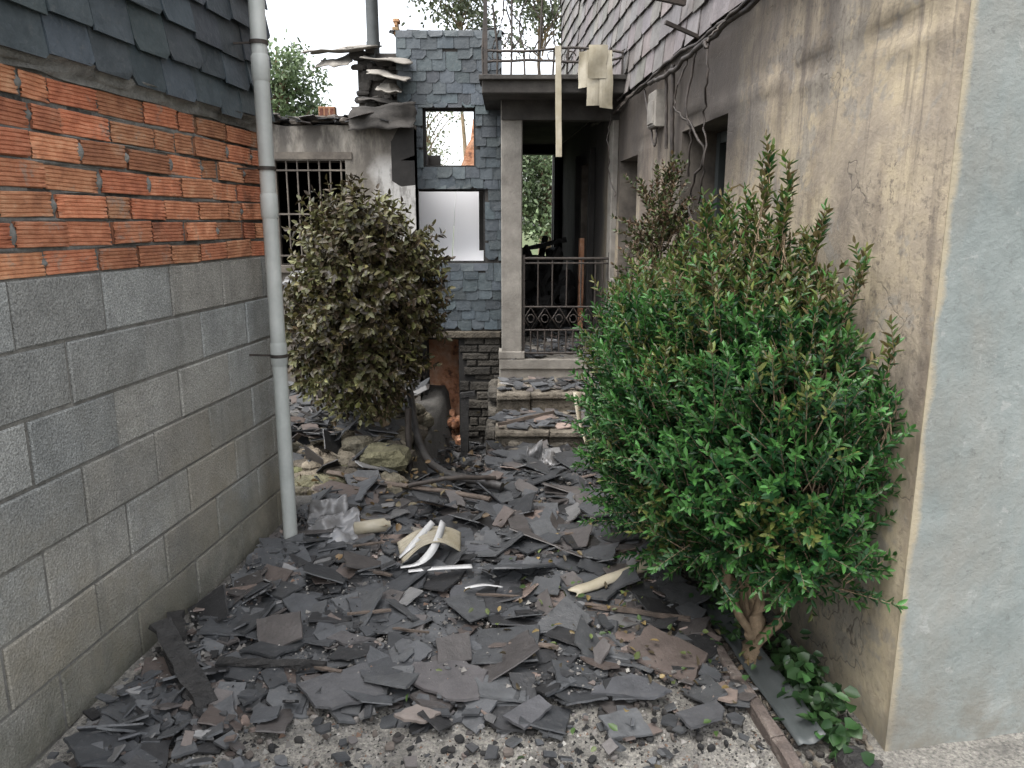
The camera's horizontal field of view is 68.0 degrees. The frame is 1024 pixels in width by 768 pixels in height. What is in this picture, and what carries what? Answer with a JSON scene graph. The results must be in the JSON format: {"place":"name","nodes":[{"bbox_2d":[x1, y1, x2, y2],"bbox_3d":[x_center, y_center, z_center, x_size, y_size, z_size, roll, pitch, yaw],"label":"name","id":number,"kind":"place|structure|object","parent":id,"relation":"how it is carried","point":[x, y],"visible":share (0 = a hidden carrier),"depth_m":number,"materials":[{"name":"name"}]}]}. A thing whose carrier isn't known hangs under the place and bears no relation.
{"place":"outdoors","nodes":[
{"label":"outdoors","id":0,"kind":"place"},
{"bbox_2d":[265,0,560,225],"label":"sky","id":1,"kind":"structure","parent":0,"point":[322,24],"materials":[{"name":"white"}]},
{"bbox_2d":[35,227,1023,767],"bbox_3d":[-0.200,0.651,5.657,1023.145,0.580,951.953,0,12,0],"label":"ground","id":2,"kind":"structure","parent":0,"point":[1003,751],"depth_m":2.38,"materials":[{"name":"grey gravel"}]},
{"bbox_2d":[0,257,281,767],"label":"concrete blocks","id":3,"kind":"structure","parent":2,"relation":"on","point":[35,521],"depth_m":2.59,"materials":[{"name":"grey concrete"}]},
{"bbox_2d":[0,63,264,279],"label":"hollow bricks","id":4,"kind":"object","parent":3,"relation":"on","point":[22,173],"visible":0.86,"depth_m":2.53,"materials":[{"name":"orange brick"}]},
{"bbox_2d":[0,46,273,267],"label":"mortar smears","id":5,"kind":"object","parent":4,"relation":"attached to","point":[61,68],"visible":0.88,"depth_m":2.47,"materials":[{"name":"grey concrete"}]},
{"bbox_2d":[0,255,279,767],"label":"block joint mortar","id":6,"kind":"object","parent":3,"relation":"attached to","point":[29,419],"depth_m":2.51,"materials":[{"name":"grey concrete"}]},
{"bbox_2d":[0,54,263,280],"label":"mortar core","id":7,"kind":"object","parent":6,"relation":"on","point":[123,245],"depth_m":2.52,"materials":[{"name":"grey concrete"}]},
{"bbox_2d":[0,0,274,121],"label":"slate cladding","id":8,"kind":"structure","parent":7,"relation":"attached to","point":[188,50],"depth_m":2.69,"materials":[{"name":"grey stone"}]},
{"bbox_2d":[233,0,297,538],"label":"drainpipe","id":9,"kind":"object","parent":2,"relation":"on","point":[260,73],"visible":0.94,"depth_m":3.41,"materials":[{"name":"plastic"}]},
{"bbox_2d":[267,28,336,117],"bbox_3d":[-5.287,-4.935,17.289,2.698,5.735,2.901,0,12,0],"label":"broadleaf tree","id":10,"kind":"object","parent":2,"relation":"on","point":[285,81],"visible":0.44,"depth_m":16.77,"materials":[{"name":"green plant"}]},
{"bbox_2d":[288,375,429,485],"bbox_3d":[-1.299,0.272,5.607,1.329,0.406,2.480,0,12,0],"label":"slate rubble","id":11,"kind":"object","parent":2,"relation":"on","point":[317,430],"visible":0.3,"depth_m":5.00,"materials":[{"name":"grey stone"}]},
{"bbox_2d":[292,401,433,498],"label":"rocks","id":12,"kind":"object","parent":2,"relation":"on","point":[397,455],"depth_m":4.77,"materials":[{"name":"beige stone"}]},
{"bbox_2d":[280,171,455,429],"bbox_3d":[-1.034,-0.482,5.003,1.357,1.786,1.211,0,12,0],"label":"scorched shrub","id":13,"kind":"object","parent":2,"relation":"on","point":[357,325],"visible":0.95,"depth_m":4.77,"materials":[{"name":"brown plant"}]},
{"bbox_2d":[272,0,504,400],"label":"burnt outbuilding","id":14,"kind":"structure","parent":2,"relation":"on","point":[372,136],"depth_m":6.56,"materials":[{"name":"paint"}]},
{"bbox_2d":[282,270,303,290],"bbox_3d":[-1.655,-0.856,6.609,0.663,0.348,0.241,3,12,12],"label":"crumpled tarpaulin","id":15,"kind":"object","parent":14,"relation":"on","point":[284,281],"visible":0.06,"depth_m":6.59,"materials":[{"name":"plastic"}]},
{"bbox_2d":[419,192,483,260],"bbox_3d":[-0.540,-1.606,7.394,0.860,0.960,0.834,0,12,0],"label":"white sheet","id":16,"kind":"object","parent":14,"relation":"attached to","point":[439,207],"visible":0.34,"depth_m":7.38,"materials":[{"name":"white"}]},
{"bbox_2d":[297,411,508,559],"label":"fallen leaves","id":17,"kind":"object","parent":2,"relation":"on","point":[398,527],"visible":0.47,"depth_m":4.45,"materials":[{"name":"plant"}]},
{"bbox_2d":[47,324,763,767],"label":"slate rubble","id":18,"kind":"object","parent":2,"relation":"on","point":[151,714],"visible":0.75,"depth_m":2.89,"materials":[{"name":"grey stone"}]},
{"bbox_2d":[148,609,217,724],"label":"charred beam","id":19,"kind":"structure","parent":18,"relation":"on","point":[184,667],"depth_m":2.61,"materials":[{"name":"black wood"}]},
{"bbox_2d":[215,656,326,669],"bbox_3d":[-0.855,0.994,2.694,0.390,0.030,0.041,1,12,3],"label":"charred stick","id":20,"kind":"object","parent":18,"relation":"on","point":[295,664],"visible":1,"depth_m":2.69,"materials":[{"name":"black wood"}]},
{"bbox_2d":[307,494,359,542],"bbox_3d":[-0.901,0.698,3.833,0.265,0.194,0.301,-2,12,-11],"label":"plastic bag","id":21,"kind":"object","parent":18,"relation":"on","point":[329,513],"visible":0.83,"depth_m":3.87,"materials":[{"name":"white plastic"}]},
{"bbox_2d":[353,518,390,534],"bbox_3d":[-0.710,0.723,3.853,0.186,0.075,0.070,-3,12,-12],"label":"spray can","id":22,"kind":"object","parent":18,"relation":"on","point":[370,526],"visible":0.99,"depth_m":3.83,"materials":[{"name":"beige plastic"}]},
{"bbox_2d":[326,469,491,501],"bbox_3d":[-0.617,0.589,4.446,1.079,0.058,0.075,5,13,21],"label":"rusty batten","id":23,"kind":"object","parent":18,"relation":"on","point":[436,490],"visible":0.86,"depth_m":4.41,"materials":[{"name":"brown wood"}]},
{"bbox_2d":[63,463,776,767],"bbox_3d":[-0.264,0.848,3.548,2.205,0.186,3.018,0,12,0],"label":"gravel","id":24,"kind":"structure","parent":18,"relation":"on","point":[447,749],"depth_m":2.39,"materials":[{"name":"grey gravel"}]},
{"bbox_2d":[397,526,460,562],"bbox_3d":[-0.376,0.749,3.589,0.323,0.104,0.179,-4,13,-18],"label":"corrugated plastic sheet","id":25,"kind":"object","parent":18,"relation":"on","point":[451,537],"visible":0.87,"depth_m":3.57,"materials":[{"name":"beige plastic"}]},
{"bbox_2d":[408,475,496,487],"bbox_3d":[-0.344,0.566,4.434,0.521,0.087,0.105,-2,12,-9],"label":"cable offcut","id":26,"kind":"object","parent":18,"relation":"on","point":[450,478],"visible":1,"depth_m":4.41,"materials":[{"name":"metal"}]},
{"bbox_2d":[407,389,503,490],"bbox_3d":[-0.444,0.347,4.856,0.177,0.426,1.212,-8,14,-33],"label":"bent hose","id":27,"kind":"object","parent":18,"relation":"on","point":[434,465],"visible":0.77,"depth_m":4.92,"materials":[{"name":"black rubber"}]},
{"bbox_2d":[460,390,474,457],"bbox_3d":[-0.397,0.373,6.837,0.139,0.641,0.091,0,12,0],"label":"charred post","id":28,"kind":"object","parent":18,"relation":"on","point":[464,426],"visible":0.94,"depth_m":6.80,"materials":[{"name":"black wood"}]},
{"bbox_2d":[314,500,637,672],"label":"wood splinters","id":29,"kind":"object","parent":18,"relation":"on","point":[540,644],"visible":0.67,"depth_m":3.07,"materials":[{"name":"wood"}]},
{"bbox_2d":[411,482,595,530],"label":"plaster fragments","id":30,"kind":"object","parent":18,"relation":"on","point":[415,528],"visible":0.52,"depth_m":4.02,"materials":[{"name":"concrete"}]},
{"bbox_2d":[497,410,554,425],"bbox_3d":[0.264,0.315,5.177,0.735,0.303,0.612,0,12,0],"label":"wood stick","id":31,"kind":"object","parent":18,"relation":"on","point":[507,422],"visible":0.5,"depth_m":5.37,"materials":[{"name":"brown wood"}]},
{"bbox_2d":[527,439,560,466],"bbox_3d":[0.221,0.455,4.967,0.252,0.169,0.187,0,12,0],"label":"plastic bag","id":32,"kind":"object","parent":18,"relation":"on","point":[535,450],"visible":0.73,"depth_m":4.99,"materials":[{"name":"white plastic"}]},
{"bbox_2d":[563,392,587,443],"bbox_3d":[0.448,0.241,5.317,0.156,0.318,0.433,0,12,0],"label":"bent trim strip","id":33,"kind":"object","parent":18,"relation":"on","point":[578,413],"visible":0.38,"depth_m":5.35,"materials":[{"name":"beige plastic"}]},
{"bbox_2d":[405,483,761,767],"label":"fallen leaves","id":34,"kind":"object","parent":18,"relation":"on","point":[612,726],"visible":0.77,"depth_m":2.88,"materials":[{"name":"green plant"}]},
{"bbox_2d":[568,546,684,596],"bbox_3d":[0.519,0.817,3.338,0.641,0.083,0.060,-6,14,-28],"label":"broken gutter","id":35,"kind":"object","parent":18,"relation":"on","point":[598,583],"visible":0.59,"depth_m":3.26,"materials":[{"name":"beige plastic"}]},
{"bbox_2d":[584,602,690,621],"bbox_3d":[0.500,0.914,3.046,0.424,0.026,0.023,4,13,19],"label":"wood stick","id":36,"kind":"object","parent":18,"relation":"on","point":[640,612],"visible":0.96,"depth_m":3.04,"materials":[{"name":"wood"}]},
{"bbox_2d":[405,407,413,473],"bbox_3d":[-0.673,0.468,4.989,0.050,0.625,0.115,-3,12,-16],"label":"drain stub","id":37,"kind":"object","parent":2,"relation":"on","point":[408,430],"visible":0.54,"depth_m":4.97,"materials":[{"name":"metal"}]},
{"bbox_2d":[429,339,460,444],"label":"orange wall","id":38,"kind":"structure","parent":2,"relation":"on","point":[446,372],"depth_m":7.62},
{"bbox_2d":[426,112,471,164],"bbox_3d":[-1.591,-3.581,14.604,1.774,4.184,2.045,0,12,0],"label":"birch tree","id":39,"kind":"object","parent":2,"relation":"on","point":[430,143],"visible":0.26,"depth_m":14.23,"materials":[{"name":"green plant"}]},
{"bbox_2d":[401,0,509,157],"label":"birch tree","id":40,"kind":"object","parent":2,"relation":"on","point":[464,7],"visible":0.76,"depth_m":23.82,"materials":[{"name":"green plant"}]},
{"bbox_2d":[422,330,501,443],"bbox_3d":[-0.645,0.082,7.269,1.110,1.230,0.290,0,12,0],"label":"stone base","id":41,"kind":"object","parent":2,"relation":"on","point":[478,360],"visible":0.31,"depth_m":7.12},
{"bbox_2d":[397,35,501,329],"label":"wall","id":42,"kind":"structure","parent":41,"relation":"on","point":[445,50],"depth_m":6.72,"materials":[{"name":"concrete"}]},
{"bbox_2d":[395,30,501,330],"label":"slate cladding","id":43,"kind":"structure","parent":42,"relation":"attached to","point":[473,300],"depth_m":6.67,"materials":[{"name":"grey stone"}]},
{"bbox_2d":[419,109,484,262],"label":"window frames","id":44,"kind":"structure","parent":42,"relation":"attached to","point":[425,151],"depth_m":6.80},
{"bbox_2d":[502,0,560,252],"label":"birch tree","id":45,"kind":"object","parent":2,"relation":"on","point":[533,14],"visible":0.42,"depth_m":24.88,"materials":[{"name":"green plant"}]},
{"bbox_2d":[522,155,551,248],"bbox_3d":[0.908,-3.437,15.617,2.457,3.507,2.593,-10,16,-40],"label":"broadleaf tree","id":46,"kind":"object","parent":2,"relation":"on","point":[536,205],"visible":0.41,"depth_m":15.18,"materials":[{"name":"green plant"}]},
{"bbox_2d":[479,145,595,338],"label":"wall","id":47,"kind":"structure","parent":2,"relation":"on","point":[544,150],"depth_m":8.22,"materials":[{"name":"paint"}]},
{"bbox_2d":[462,120,473,164],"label":"ruined gable","id":48,"kind":"structure","parent":47,"relation":"on","point":[469,156],"depth_m":8.64,"materials":[{"name":"orange brick"}]},
{"bbox_2d":[479,74,628,144],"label":"balcony slab","id":49,"kind":"structure","parent":47,"relation":"on","point":[528,100],"depth_m":6.11,"materials":[{"name":"grey concrete"}]},
{"bbox_2d":[555,46,561,156],"bbox_3d":[0.352,-2.138,5.756,0.062,0.800,0.024,0,12,0],"label":"hanging slat","id":50,"kind":"object","parent":49,"relation":"hanging from","point":[558,101],"visible":1,"depth_m":5.75,"materials":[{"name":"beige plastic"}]},
{"bbox_2d":[578,45,612,108],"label":"hanging sheets","id":51,"kind":"object","parent":49,"relation":"hanging from","point":[595,73],"visible":1,"depth_m":5.68,"materials":[{"name":"beige plastic"}]},
{"bbox_2d":[483,377,600,471],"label":"stone steps","id":52,"kind":"structure","parent":2,"relation":"on","point":[513,398],"depth_m":5.91,"materials":[{"name":"beige stone"}]},
{"bbox_2d":[499,323,602,377],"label":"porch floor","id":53,"kind":"structure","parent":2,"relation":"on","point":[526,373],"depth_m":6.55,"materials":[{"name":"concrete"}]},
{"bbox_2d":[522,236,575,335],"bbox_3d":[0.304,-1.121,8.706,0.861,1.128,1.954,0,12,0],"label":"charred timber pile","id":54,"kind":"object","parent":53,"relation":"on","point":[545,279],"visible":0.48,"depth_m":8.22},
{"bbox_2d":[499,120,601,368],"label":"concrete column","id":55,"kind":"structure","parent":53,"relation":"on","point":[511,228],"depth_m":6.38,"materials":[{"name":"grey concrete"}]},
{"bbox_2d":[522,252,608,353],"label":"iron gate","id":56,"kind":"structure","parent":55,"relation":"attached to","point":[552,306],"depth_m":6.50,"materials":[{"name":"black metal"}]},
{"bbox_2d":[577,238,583,328],"bbox_3d":[0.723,-1.051,7.982,0.050,0.950,0.060,-1,12,-4],"label":"wooden post","id":57,"kind":"object","parent":53,"relation":"on","point":[581,254],"visible":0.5,"depth_m":7.96,"materials":[{"name":"brown wood"}]},
{"bbox_2d":[558,0,562,302],"bbox_3d":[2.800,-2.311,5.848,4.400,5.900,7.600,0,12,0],"label":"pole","id":58,"kind":"object","parent":2,"relation":"on","point":[562,145],"depth_m":9.63,"materials":[{"name":"black metal"}]},
{"bbox_2d":[607,150,701,323],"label":"withered shoots","id":59,"kind":"object","parent":2,"relation":"on","point":[664,223],"visible":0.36,"depth_m":4.22,"materials":[{"name":"brown plant"}]},
{"bbox_2d":[585,450,804,767],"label":"bed kerb","id":60,"kind":"structure","parent":2,"relation":"on","point":[775,738],"depth_m":2.42,"materials":[{"name":"grey concrete"}]},
{"bbox_2d":[688,544,765,680],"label":"ivy weeds","id":61,"kind":"object","parent":2,"relation":"on","point":[717,594],"visible":0.36,"depth_m":3.02,"materials":[{"name":"green plant"}]},
{"bbox_2d":[562,129,919,682],"bbox_3d":[0.694,0.040,3.022,0.954,1.951,2.054,0,12,0],"label":"green shrub","id":62,"kind":"object","parent":2,"relation":"on","point":[712,376],"visible":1,"depth_m":2.44,"materials":[{"name":"green plant"}]},
{"bbox_2d":[616,474,882,767],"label":"soil clods","id":63,"kind":"object","parent":2,"relation":"on","point":[810,754],"visible":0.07,"depth_m":2.46,"materials":[{"name":"brown soil"}]},
{"bbox_2d":[700,598,825,745],"bbox_3d":[0.876,0.999,2.767,0.083,0.069,0.912,-1,12,-5],"label":"metal flashing","id":64,"kind":"object","parent":2,"relation":"on","point":[767,681],"visible":0.77,"depth_m":2.59,"materials":[{"name":"grey metal"}]},
{"bbox_2d":[561,0,970,749],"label":"cream wall","id":65,"kind":"structure","parent":2,"relation":"on","point":[851,106],"depth_m":2.52,"materials":[{"name":"beige paint"}]},
{"bbox_2d":[647,89,664,129],"bbox_3d":[0.919,-1.752,4.850,0.078,0.220,0.180,-1,12,-4],"label":"meter box","id":66,"kind":"object","parent":65,"relation":"attached to","point":[656,111],"visible":0.95,"depth_m":4.78,"materials":[{"name":"plastic"}]},
{"bbox_2d":[563,0,750,144],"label":"wall","id":67,"kind":"structure","parent":65,"relation":"on","point":[645,79],"depth_m":4.62,"materials":[{"name":"concrete"}]},
{"bbox_2d":[561,0,743,143],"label":"slate cladding","id":68,"kind":"structure","parent":67,"relation":"attached to","point":[630,26],"depth_m":5.44,"materials":[{"name":"grey stone"}]},
{"bbox_2d":[590,0,759,242],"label":"loose cables","id":69,"kind":"object","parent":65,"relation":"attached to","point":[715,31],"visible":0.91,"depth_m":4.09,"materials":[{"name":"metal"}]},
{"bbox_2d":[712,130,726,242],"bbox_3d":[1.265,-0.395,4.257,0.100,2.010,0.742,-1,12,-4],"label":"window","id":70,"kind":"structure","parent":65,"relation":"in","point":[720,162],"depth_m":4.40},
{"bbox_2d":[763,622,874,766],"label":"ivy weeds","id":71,"kind":"object","parent":2,"relation":"on","point":[800,670],"visible":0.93,"depth_m":2.44,"materials":[{"name":"green plant"}]},
{"bbox_2d":[832,745,882,767],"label":"charred chunk","id":72,"kind":"object","parent":2,"relation":"on","point":[853,759],"visible":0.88,"depth_m":2.25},
{"bbox_2d":[884,0,1023,751],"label":"blue grey wall","id":73,"kind":"structure","parent":2,"relation":"on","point":[958,673],"depth_m":2.18,"materials":[{"name":"paint"}]},
{"bbox_2d":[481,0,624,73],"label":"balcony railing","id":74,"kind":"object","parent":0,"point":[485,50],"visible":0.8,"depth_m":5.74,"materials":[{"name":"grey metal"}]},
{"bbox_2d":[605,120,631,341],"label":"stone trim","id":75,"kind":"structure","parent":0,"point":[613,168],"depth_m":6.30,"materials":[{"name":"grey stone"}]}
]}

